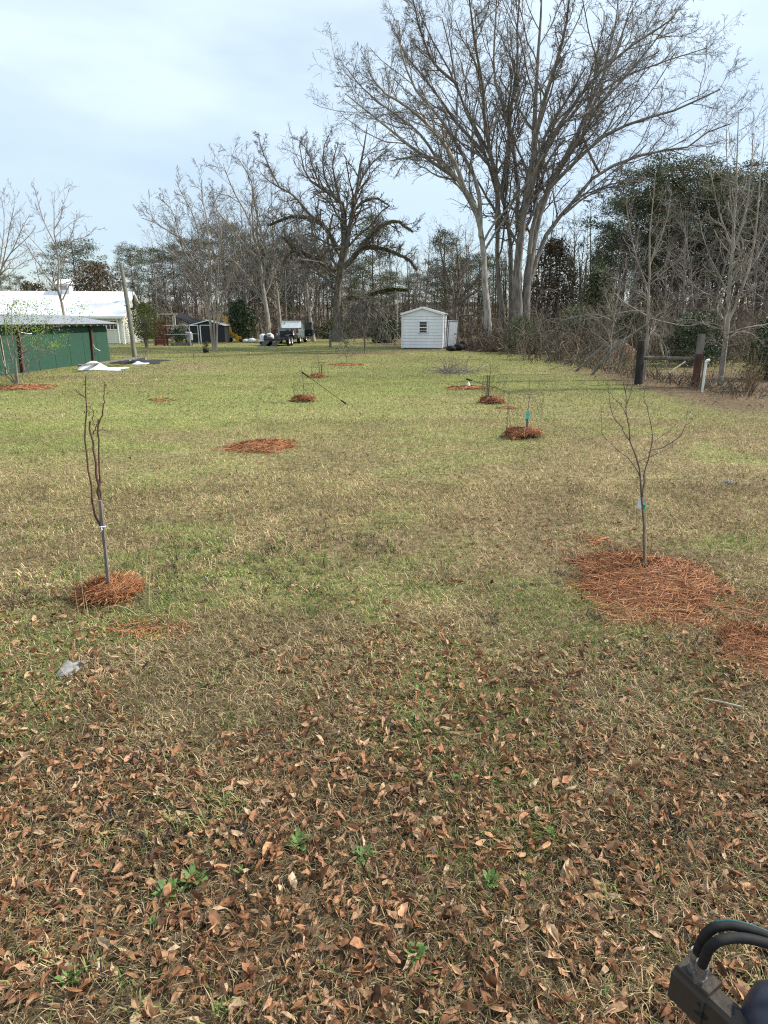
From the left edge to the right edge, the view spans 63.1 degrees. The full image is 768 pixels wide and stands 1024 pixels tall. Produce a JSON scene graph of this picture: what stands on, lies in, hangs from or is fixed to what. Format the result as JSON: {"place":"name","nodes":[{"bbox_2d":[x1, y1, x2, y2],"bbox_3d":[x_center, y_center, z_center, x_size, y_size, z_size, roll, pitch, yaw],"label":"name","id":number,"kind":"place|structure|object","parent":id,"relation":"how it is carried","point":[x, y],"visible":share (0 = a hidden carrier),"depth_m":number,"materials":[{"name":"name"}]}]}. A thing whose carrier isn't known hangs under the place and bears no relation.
{"place":"outdoors","nodes":[
{"label":"outdoors","id":0,"kind":"place"},
{"bbox_2d":[0,333,767,1023],"bbox_3d":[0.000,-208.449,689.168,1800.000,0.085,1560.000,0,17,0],"label":"lawn","id":1,"kind":"structure","parent":0,"point":[734,405],"depth_m":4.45,"materials":[{"name":"green plant"}]},
{"bbox_2d":[0,384,60,390],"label":"pine straw bed","id":2,"kind":"object","parent":1,"relation":"on","point":[20,386],"visible":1,"depth_m":17.46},
{"bbox_2d":[0,179,62,280],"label":"bare tree","id":3,"kind":"object","parent":1,"relation":"on","point":[6,260],"visible":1,"depth_m":33.22,"materials":[{"name":"grey plant"}]},
{"bbox_2d":[0,295,92,383],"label":"budding shrub","id":4,"kind":"object","parent":1,"relation":"on","point":[16,381],"visible":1,"depth_m":18.35,"materials":[{"name":"green plant"}]},
{"bbox_2d":[0,314,119,375],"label":"green outbuilding","id":5,"kind":"structure","parent":1,"relation":"on","point":[87,341],"depth_m":25.23,"materials":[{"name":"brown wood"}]},
{"bbox_2d":[15,179,105,314],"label":"bare tree","id":6,"kind":"object","parent":1,"relation":"on","point":[58,278],"visible":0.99,"depth_m":35.28,"materials":[{"name":"grey plant"}]},
{"bbox_2d":[54,962,88,986],"bbox_3d":[-0.889,1.309,1.779,0.070,0.041,0.076,6,18,19],"label":"weed rosette","id":7,"kind":"object","parent":1,"relation":"on","point":[69,974],"visible":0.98,"depth_m":1.78,"materials":[{"name":"green plant"}]},
{"bbox_2d":[0,279,143,344],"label":"white roofed house","id":8,"kind":"structure","parent":1,"relation":"on","point":[108,306],"depth_m":50.54,"materials":[{"name":"beige"}]},
{"bbox_2d":[56,660,88,677],"bbox_3d":[-1.689,0.832,3.350,0.131,0.023,0.190,0,17,0],"label":"plastic scrap","id":9,"kind":"object","parent":1,"relation":"on","point":[67,668],"visible":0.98,"depth_m":3.34,"materials":[{"name":"white plastic"}]},
{"bbox_2d":[30,237,115,290],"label":"pine tree","id":10,"kind":"object","parent":1,"relation":"on","point":[82,250],"visible":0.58,"depth_m":73.97,"materials":[{"name":"green plant"}]},
{"bbox_2d":[74,375,107,581],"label":"sapling","id":11,"kind":"object","parent":1,"relation":"on","point":[98,491],"visible":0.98,"depth_m":3.98,"materials":[{"name":"brown plant"}]},
{"bbox_2d":[68,255,121,290],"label":"magnolia tree","id":12,"kind":"object","parent":1,"relation":"on","point":[84,287],"visible":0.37,"depth_m":68.63,"materials":[{"name":"brown plant"}]},
{"bbox_2d":[77,361,128,370],"bbox_3d":[-10.975,-5.712,24.303,1.958,0.310,1.443,0,17,0],"label":"plastic sheet","id":13,"kind":"object","parent":1,"relation":"on","point":[99,366],"visible":0.94,"depth_m":24.09,"materials":[{"name":"white plastic"}]},
{"bbox_2d":[98,500,109,583],"bbox_3d":[-1.850,0.270,4.153,0.041,0.720,0.021,0,17,0],"label":"wooden stake","id":14,"kind":"object","parent":1,"relation":"on","point":[103,540],"visible":0.64,"depth_m":4.12,"materials":[{"name":"grey wood"}]},
{"bbox_2d":[63,508,145,613],"bbox_3d":[-1.848,0.307,4.119,0.437,0.610,0.432,0,17,0],"label":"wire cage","id":15,"kind":"object","parent":1,"relation":"on","point":[99,555],"visible":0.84,"depth_m":4.09,"materials":[{"name":"grey metal"}]},
{"bbox_2d":[66,568,152,612],"bbox_3d":[-1.853,0.503,4.223,0.584,0.165,0.501,-11,20,-33],"label":"pine straw bed","id":16,"kind":"object","parent":1,"relation":"on","point":[94,587],"visible":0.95,"depth_m":4.18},
{"bbox_2d":[119,264,136,356],"bbox_3d":[-13.073,-10.162,31.880,0.698,4.650,0.385,12,21,35],"label":"utility pole","id":17,"kind":"object","parent":1,"relation":"on","point":[131,331],"visible":0.93,"depth_m":31.91,"materials":[{"name":"grey wood"}]},
{"bbox_2d":[111,241,151,296],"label":"pine tree","id":18,"kind":"object","parent":1,"relation":"on","point":[129,257],"visible":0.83,"depth_m":76.09,"materials":[{"name":"green plant"}]},
{"bbox_2d":[122,300,164,347],"bbox_3d":[-16.875,-13.240,44.065,3.018,3.275,3.090,0,17,0],"label":"evergreen shrub","id":19,"kind":"object","parent":1,"relation":"on","point":[143,311],"visible":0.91,"depth_m":43.77,"materials":[{"name":"green plant"}]},
{"bbox_2d":[95,613,200,642],"bbox_3d":[-1.446,0.696,3.792,0.718,0.042,0.396,0,17,0],"label":"pine straw bed","id":20,"kind":"object","parent":1,"relation":"on","point":[140,627],"visible":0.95,"depth_m":3.77,"materials":[{"name":"brown plant"}]},
{"bbox_2d":[129,246,176,319],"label":"pine tree","id":21,"kind":"object","parent":1,"relation":"on","point":[156,251],"visible":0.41,"depth_m":83.86,"materials":[{"name":"green plant"}]},
{"bbox_2d":[127,225,178,336],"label":"bare tree","id":22,"kind":"object","parent":1,"relation":"on","point":[155,292],"visible":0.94,"depth_m":67.19,"materials":[{"name":"grey plant"}]},
{"bbox_2d":[144,243,184,338],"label":"bare tree","id":23,"kind":"object","parent":1,"relation":"on","point":[167,285],"visible":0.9,"depth_m":64.28,"materials":[{"name":"grey plant"}]},
{"bbox_2d":[149,876,179,906],"bbox_3d":[-0.705,1.231,2.037,0.091,0.040,0.091,7,18,21],"label":"weed rosette","id":24,"kind":"object","parent":1,"relation":"on","point":[161,883],"visible":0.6,"depth_m":2.04,"materials":[{"name":"green plant"}]},
{"bbox_2d":[145,242,191,319],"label":"pine tree","id":25,"kind":"object","parent":1,"relation":"on","point":[166,254],"visible":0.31,"depth_m":85.69,"materials":[{"name":"green plant"}]},
{"bbox_2d":[169,210,201,331],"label":"bare tree","id":26,"kind":"object","parent":1,"relation":"on","point":[185,290],"visible":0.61,"depth_m":69.11,"materials":[{"name":"grey plant"}]},
{"bbox_2d":[133,158,247,350],"bbox_3d":[-11.550,-15.347,38.103,6.362,10.830,4.440,-6,18,-20],"label":"crape myrtle","id":27,"kind":"object","parent":1,"relation":"on","point":[214,339],"visible":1,"depth_m":37.92,"materials":[{"name":"grey plant"}]},
{"bbox_2d":[166,237,218,309],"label":"pine tree","id":28,"kind":"object","parent":1,"relation":"on","point":[187,242],"visible":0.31,"depth_m":83.31,"materials":[{"name":"green plant"}]},
{"bbox_2d":[177,861,207,891],"bbox_3d":[-0.640,1.216,2.080,0.097,0.044,0.090,-9,19,-27],"label":"weed rosette","id":29,"kind":"object","parent":1,"relation":"on","point":[192,870],"visible":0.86,"depth_m":2.08,"materials":[{"name":"green plant"}]},
{"bbox_2d":[190,320,230,343],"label":"black shed","id":30,"kind":"structure","parent":1,"relation":"on","point":[223,332],"depth_m":51.99,"materials":[{"name":"paint"}]},
{"bbox_2d":[187,224,242,318],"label":"pine tree","id":31,"kind":"object","parent":1,"relation":"on","point":[204,244],"visible":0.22,"depth_m":84.84,"materials":[{"name":"green plant"}]},
{"bbox_2d":[209,201,255,316],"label":"bare tree","id":32,"kind":"object","parent":1,"relation":"on","point":[228,273],"visible":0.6,"depth_m":67.87,"materials":[{"name":"grey plant"}]},
{"bbox_2d":[212,221,261,312],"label":"pine tree","id":33,"kind":"object","parent":1,"relation":"on","point":[228,245],"visible":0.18,"depth_m":87.86,"materials":[{"name":"green plant"}]},
{"bbox_2d":[223,297,261,338],"bbox_3d":[-13.430,-18.308,59.294,3.611,4.080,3.200,0,17,0],"label":"evergreen bush","id":34,"kind":"object","parent":1,"relation":"on","point":[243,328],"visible":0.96,"depth_m":58.78,"materials":[{"name":"green plant"}]},
{"bbox_2d":[221,186,267,306],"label":"bare tree","id":35,"kind":"object","parent":1,"relation":"on","point":[246,292],"visible":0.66,"depth_m":70.98,"materials":[{"name":"grey plant"}]},
{"bbox_2d":[200,133,298,333],"bbox_3d":[-12.337,-24.841,56.960,8.914,18.001,9.693,0,17,0],"label":"pecan tree","id":36,"kind":"object","parent":1,"relation":"on","point":[261,271],"visible":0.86,"depth_m":57.92,"materials":[{"name":"grey plant"}]},
{"bbox_2d":[210,436,304,454],"bbox_3d":[-1.887,-1.038,9.373,1.401,0.106,1.389,0,17,0],"label":"pine straw bed","id":37,"kind":"object","parent":1,"relation":"on","point":[277,444],"visible":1,"depth_m":9.20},
{"bbox_2d":[231,232,287,315],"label":"pine tree","id":38,"kind":"object","parent":1,"relation":"on","point":[262,249],"visible":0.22,"depth_m":81.68,"materials":[{"name":"green plant"}]},
{"bbox_2d":[238,223,306,327],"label":"bare tree","id":39,"kind":"object","parent":1,"relation":"on","point":[275,284],"visible":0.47,"depth_m":61.86,"materials":[{"name":"grey plant"}]},
{"bbox_2d":[248,158,300,336],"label":"bare tree","id":40,"kind":"object","parent":1,"relation":"on","point":[273,288],"visible":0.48,"depth_m":72.86,"materials":[{"name":"grey plant"}]},
{"bbox_2d":[259,329,294,346],"bbox_3d":[-8.035,-13.516,48.319,1.940,1.250,6.094,2,17,7],"label":"utility trailer","id":41,"kind":"object","parent":1,"relation":"on","point":[289,338],"visible":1,"depth_m":47.65,"materials":[{"name":"black metal"}]},
{"bbox_2d":[267,239,298,319],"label":"pine tree","id":42,"kind":"object","parent":1,"relation":"on","point":[282,302],"visible":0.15,"depth_m":84.80,"materials":[{"name":"green plant"}]},
{"bbox_2d":[274,200,305,320],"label":"bare tree","id":43,"kind":"object","parent":1,"relation":"on","point":[292,296],"visible":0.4,"depth_m":69.92,"materials":[{"name":"grey plant"}]},
{"bbox_2d":[260,176,321,318],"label":"bare tree","id":44,"kind":"object","parent":1,"relation":"on","point":[288,259],"visible":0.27,"depth_m":82.31,"materials":[{"name":"grey plant"}]},
{"bbox_2d":[276,322,314,343],"bbox_3d":[-7.493,-15.500,53.972,2.719,1.745,5.675,1,17,2],"label":"pickup truck","id":45,"kind":"object","parent":1,"relation":"on","point":[305,332],"visible":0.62,"depth_m":53.70,"materials":[{"name":"grey paint"}]},
{"bbox_2d":[283,827,310,851],"bbox_3d":[-0.311,1.169,2.227,0.098,0.047,0.090,0,17,0],"label":"weed rosette","id":46,"kind":"object","parent":1,"relation":"on","point":[301,846],"visible":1,"depth_m":2.23,"materials":[{"name":"green plant"}]},
{"bbox_2d":[276,204,331,340],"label":"bare tree","id":47,"kind":"object","parent":1,"relation":"on","point":[308,298],"visible":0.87,"depth_m":56.45,"materials":[{"name":"grey plant"}]},
{"bbox_2d":[277,222,332,320],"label":"pine tree","id":48,"kind":"object","parent":1,"relation":"on","point":[323,272],"visible":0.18,"depth_m":86.90,"materials":[{"name":"green plant"}]},
{"bbox_2d":[250,84,426,341],"bbox_3d":[-4.528,-25.872,55.664,14.659,20.723,10.078,-6,18,-20],"label":"mossy oak","id":49,"kind":"object","parent":1,"relation":"on","point":[340,267],"visible":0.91,"depth_m":54.68,"materials":[{"name":"grey plant"}]},
{"bbox_2d":[330,281,401,352],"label":"weeping tree","id":50,"kind":"object","parent":1,"relation":"on","point":[364,317],"visible":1,"depth_m":36.28,"materials":[{"name":"grey plant"}]},
{"bbox_2d":[343,210,406,336],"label":"pine tree","id":51,"kind":"object","parent":1,"relation":"on","point":[367,260],"visible":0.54,"depth_m":70.36,"materials":[{"name":"green plant"}]},
{"bbox_2d":[363,312,400,342],"bbox_3d":[0.115,-15.687,53.702,3.354,2.962,3.232,-9,19,-26],"label":"evergreen bush","id":52,"kind":"object","parent":1,"relation":"on","point":[393,323],"visible":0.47,"depth_m":53.34,"materials":[{"name":"green plant"}]},
{"bbox_2d":[0,366,767,1023],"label":"leaf litter","id":53,"kind":"object","parent":1,"relation":"on","point":[380,992],"visible":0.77,"depth_m":2.24,"materials":[{"name":"brown plant"}]},
{"bbox_2d":[0,152,767,334],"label":"woodland","id":54,"kind":"object","parent":1,"relation":"on","point":[581,281],"visible":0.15,"depth_m":80.18,"materials":[{"name":"brown plant"}]},
{"bbox_2d":[400,307,458,348],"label":"white shed","id":55,"kind":"structure","parent":1,"relation":"on","point":[423,327],"depth_m":41.96,"materials":[{"name":"metal"}]},
{"bbox_2d":[446,320,458,346],"bbox_3d":[4.811,-12.570,44.105,0.863,1.866,0.070,2,17,6],"label":"open door","id":56,"kind":"structure","parent":55,"relation":"in","point":[452,330],"depth_m":44.06,"materials":[{"name":"white paint"}]},
{"bbox_2d":[416,222,445,305],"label":"bare tree","id":57,"kind":"object","parent":1,"relation":"on","point":[425,298],"visible":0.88,"depth_m":65.86,"materials":[{"name":"grey plant"}]},
{"bbox_2d":[306,0,564,335],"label":"tall bare tree","id":58,"kind":"object","parent":1,"relation":"on","point":[448,168],"visible":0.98,"depth_m":39.94,"materials":[{"name":"grey plant"}]},
{"bbox_2d":[421,227,469,320],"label":"pine tree","id":59,"kind":"object","parent":1,"relation":"on","point":[444,234],"visible":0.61,"depth_m":74.34,"materials":[{"name":"green plant"}]},
{"bbox_2d":[415,225,488,343],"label":"spreading dark tree","id":60,"kind":"object","parent":1,"relation":"on","point":[457,302],"visible":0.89,"depth_m":49.66,"materials":[{"name":"grey plant"}]},
{"bbox_2d":[423,351,485,374],"bbox_3d":[2.522,-5.553,22.896,2.451,0.863,2.812,15,22,40],"label":"brush heap","id":61,"kind":"object","parent":1,"relation":"on","point":[458,370],"visible":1,"depth_m":22.73,"materials":[{"name":"grey plant"}]},
{"bbox_2d":[142,266,767,398],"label":"undergrowth","id":62,"kind":"object","parent":1,"relation":"on","point":[496,340],"visible":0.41,"depth_m":32.32,"materials":[{"name":"brown plant"}]},
{"bbox_2d":[439,210,494,337],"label":"bare tree","id":63,"kind":"object","parent":1,"relation":"on","point":[467,279],"visible":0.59,"depth_m":67.45,"materials":[{"name":"grey plant"}]},
{"bbox_2d":[386,0,554,333],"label":"tall bare tree","id":64,"kind":"object","parent":1,"relation":"on","point":[494,170],"visible":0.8,"depth_m":40.53,"materials":[{"name":"grey plant"}]},
{"bbox_2d":[462,252,497,332],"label":"pine tree","id":65,"kind":"object","parent":1,"relation":"on","point":[479,296],"visible":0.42,"depth_m":86.39,"materials":[{"name":"green plant"}]},
{"bbox_2d":[473,254,508,320],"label":"pine tree","id":66,"kind":"object","parent":1,"relation":"on","point":[492,283],"visible":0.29,"depth_m":87.86,"materials":[{"name":"green plant"}]},
{"bbox_2d":[501,313,542,353],"bbox_3d":[7.934,-10.228,36.089,2.676,2.496,2.515,10,20,30],"label":"thicket shrub","id":67,"kind":"object","parent":1,"relation":"on","point":[517,326],"visible":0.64,"depth_m":35.90,"materials":[{"name":"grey plant"}]},
{"bbox_2d":[500,424,545,438],"bbox_3d":[2.263,-1.316,10.135,0.872,0.194,0.708,-12,21,-34],"label":"pine straw bed","id":68,"kind":"object","parent":1,"relation":"on","point":[513,431],"visible":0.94,"depth_m":10.01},
{"bbox_2d":[500,286,580,358],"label":"bare tree","id":69,"kind":"object","parent":1,"relation":"on","point":[540,296],"visible":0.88,"depth_m":30.59,"materials":[{"name":"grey plant"}]},
{"bbox_2d":[523,235,584,334],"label":"cedar tree","id":70,"kind":"object","parent":1,"relation":"on","point":[555,247],"visible":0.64,"depth_m":51.87,"materials":[{"name":"green plant"}]},
{"bbox_2d":[548,303,596,349],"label":"understory evergreen","id":71,"kind":"object","parent":1,"relation":"on","point":[573,312],"visible":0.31,"depth_m":35.99,"materials":[{"name":"green plant"}]},
{"bbox_2d":[559,185,597,305],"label":"bare tree","id":72,"kind":"object","parent":1,"relation":"on","point":[573,257],"visible":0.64,"depth_m":58.23,"materials":[{"name":"grey plant"}]},
{"bbox_2d":[566,259,617,328],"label":"cedar tree","id":73,"kind":"object","parent":1,"relation":"on","point":[596,279],"visible":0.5,"depth_m":46.75,"materials":[{"name":"green plant"}]},
{"bbox_2d":[558,260,641,373],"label":"bare tree","id":74,"kind":"object","parent":1,"relation":"on","point":[612,325],"visible":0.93,"depth_m":21.94,"materials":[{"name":"grey plant"}]},
{"bbox_2d":[445,0,762,333],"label":"tall bare tree","id":75,"kind":"object","parent":1,"relation":"on","point":[592,112],"visible":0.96,"depth_m":40.23,"materials":[{"name":"grey plant"}]},
{"bbox_2d":[588,195,634,297],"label":"pine tree","id":76,"kind":"object","parent":1,"relation":"on","point":[607,215],"visible":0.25,"depth_m":63.99,"materials":[{"name":"green plant"}]},
{"bbox_2d":[609,310,645,345],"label":"understory evergreen","id":77,"kind":"object","parent":1,"relation":"on","point":[632,325],"visible":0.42,"depth_m":32.35,"materials":[{"name":"green plant"}]},
{"bbox_2d":[569,163,689,311],"bbox_3d":[20.602,-22.040,54.143,9.914,14.346,9.435,0,17,0],"label":"pine tree","id":78,"kind":"object","parent":1,"relation":"on","point":[605,226],"visible":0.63,"depth_m":52.76,"materials":[{"name":"green plant"}]},
{"bbox_2d":[608,211,650,310],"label":"bare tree","id":79,"kind":"object","parent":1,"relation":"on","point":[632,285],"visible":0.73,"depth_m":43.07,"materials":[{"name":"grey plant"}]},
{"bbox_2d":[601,368,693,566],"bbox_3d":[1.791,-0.226,4.354,0.643,1.531,0.123,0,17,0],"label":"sapling","id":80,"kind":"object","parent":1,"relation":"on","point":[641,487],"visible":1,"depth_m":4.32,"materials":[{"name":"brown plant"}]},
{"bbox_2d":[586,152,715,323],"bbox_3d":[23.695,-23.138,55.818,11.113,15.483,10.885,0,17,0],"label":"pine tree","id":81,"kind":"object","parent":1,"relation":"on","point":[648,211],"visible":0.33,"depth_m":53.70,"materials":[{"name":"green plant"}]},
{"bbox_2d":[535,334,767,390],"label":"old fence","id":82,"kind":"object","parent":1,"relation":"on","point":[641,358],"visible":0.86,"depth_m":18.29,"materials":[{"name":"brown wood"}]},
{"bbox_2d":[582,147,729,379],"bbox_3d":[8.394,-7.433,19.081,3.820,6.788,2.936,-11,20,-33],"label":"pale tree","id":83,"kind":"object","parent":1,"relation":"on","point":[648,321],"visible":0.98,"depth_m":19.23,"materials":[{"name":"grey plant"}]},
{"bbox_2d":[550,532,767,637],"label":"pine straw bed","id":84,"kind":"object","parent":1,"relation":"on","point":[656,580],"visible":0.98,"depth_m":4.28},
{"bbox_2d":[624,185,701,315],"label":"pine tree","id":85,"kind":"object","parent":1,"relation":"on","point":[659,272],"visible":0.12,"depth_m":67.02,"materials":[{"name":"green plant"}]},
{"bbox_2d":[640,198,690,332],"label":"bare tree","id":86,"kind":"object","parent":1,"relation":"on","point":[666,280],"visible":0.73,"depth_m":41.19,"materials":[{"name":"grey plant"}]},
{"bbox_2d":[603,147,747,321],"bbox_3d":[24.093,-22.050,52.712,12.362,15.212,10.172,0,17,0],"label":"pine tree","id":87,"kind":"object","parent":1,"relation":"on","point":[682,181],"visible":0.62,"depth_m":50.88,"materials":[{"name":"green plant"}]},
{"bbox_2d":[656,174,729,313],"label":"bare tree","id":88,"kind":"object","parent":1,"relation":"on","point":[673,255],"visible":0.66,"depth_m":46.64,"materials":[{"name":"grey plant"}]},
{"bbox_2d":[653,308,735,365],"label":"understory evergreen","id":89,"kind":"object","parent":1,"relation":"on","point":[690,337],"visible":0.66,"depth_m":25.69,"materials":[{"name":"green plant"}]},
{"bbox_2d":[654,190,736,314],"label":"bare tree","id":90,"kind":"object","parent":1,"relation":"on","point":[681,298],"visible":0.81,"depth_m":35.65,"materials":[{"name":"grey plant"}]},
{"bbox_2d":[644,162,758,313],"bbox_3d":[27.971,-22.179,54.546,9.092,14.377,8.723,-4,17,-12],"label":"pine tree","id":91,"kind":"object","parent":1,"relation":"on","point":[701,248],"visible":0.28,"depth_m":53.49,"materials":[{"name":"green plant"}]},
{"bbox_2d":[667,919,767,1023],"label":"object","id":92,"kind":"object","parent":1,"relation":"on","point":[696,994],"visible":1,"depth_m":1.43,"materials":[{"name":"black paint"}]},
{"bbox_2d":[671,87,767,383],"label":"pale tree","id":93,"kind":"object","parent":1,"relation":"on","point":[726,318],"visible":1,"depth_m":16.84,"materials":[{"name":"grey plant"}]},
{"bbox_2d":[675,156,767,309],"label":"pine tree","id":94,"kind":"object","parent":1,"relation":"on","point":[743,235],"visible":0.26,"depth_m":52.18,"materials":[{"name":"green plant"}]},
{"bbox_2d":[690,159,767,319],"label":"pine tree","id":95,"kind":"object","parent":1,"relation":"on","point":[744,288],"visible":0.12,"depth_m":53.17,"materials":[{"name":"green plant"}]},
{"bbox_2d":[695,174,767,315],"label":"bare tree","id":96,"kind":"object","parent":1,"relation":"on","point":[719,281],"visible":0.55,"depth_m":39.26,"materials":[{"name":"grey plant"}]},
{"bbox_2d":[699,610,767,689],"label":"pine straw bed","id":97,"kind":"object","parent":1,"relation":"on","point":[752,643],"visible":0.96,"depth_m":3.56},
{"bbox_2d":[713,173,767,326],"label":"pine tree","id":98,"kind":"object","parent":1,"relation":"on","point":[755,202],"visible":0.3,"depth_m":52.30,"materials":[{"name":"green plant"}]},
{"bbox_2d":[722,155,767,348],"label":"bare tree","id":99,"kind":"object","parent":1,"relation":"on","point":[755,274],"visible":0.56,"depth_m":33.55,"materials":[{"name":"grey plant"}]},
{"bbox_2d":[732,186,767,338],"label":"bare tree","id":100,"kind":"object","parent":1,"relation":"on","point":[766,284],"visible":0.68,"depth_m":32.52,"materials":[{"name":"grey plant"}]},
{"bbox_2d":[734,315,767,379],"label":"understory evergreen","id":101,"kind":"object","parent":1,"relation":"on","point":[758,342],"visible":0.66,"depth_m":19.85,"materials":[{"name":"green plant"}]},
{"bbox_2d":[736,347,767,391],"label":"dry grass clump","id":102,"kind":"object","parent":1,"relation":"on","point":[753,375],"visible":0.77,"depth_m":16.60,"materials":[{"name":"beige plant"}]},
{"bbox_2d":[0,0,767,304],"label":"sky","id":103,"kind":"structure","parent":0,"point":[107,98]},
{"bbox_2d":[146,301,762,332],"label":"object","id":104,"kind":"structure","parent":0,"point":[368,311],"depth_m":137.97,"materials":[{"name":"green plant"}]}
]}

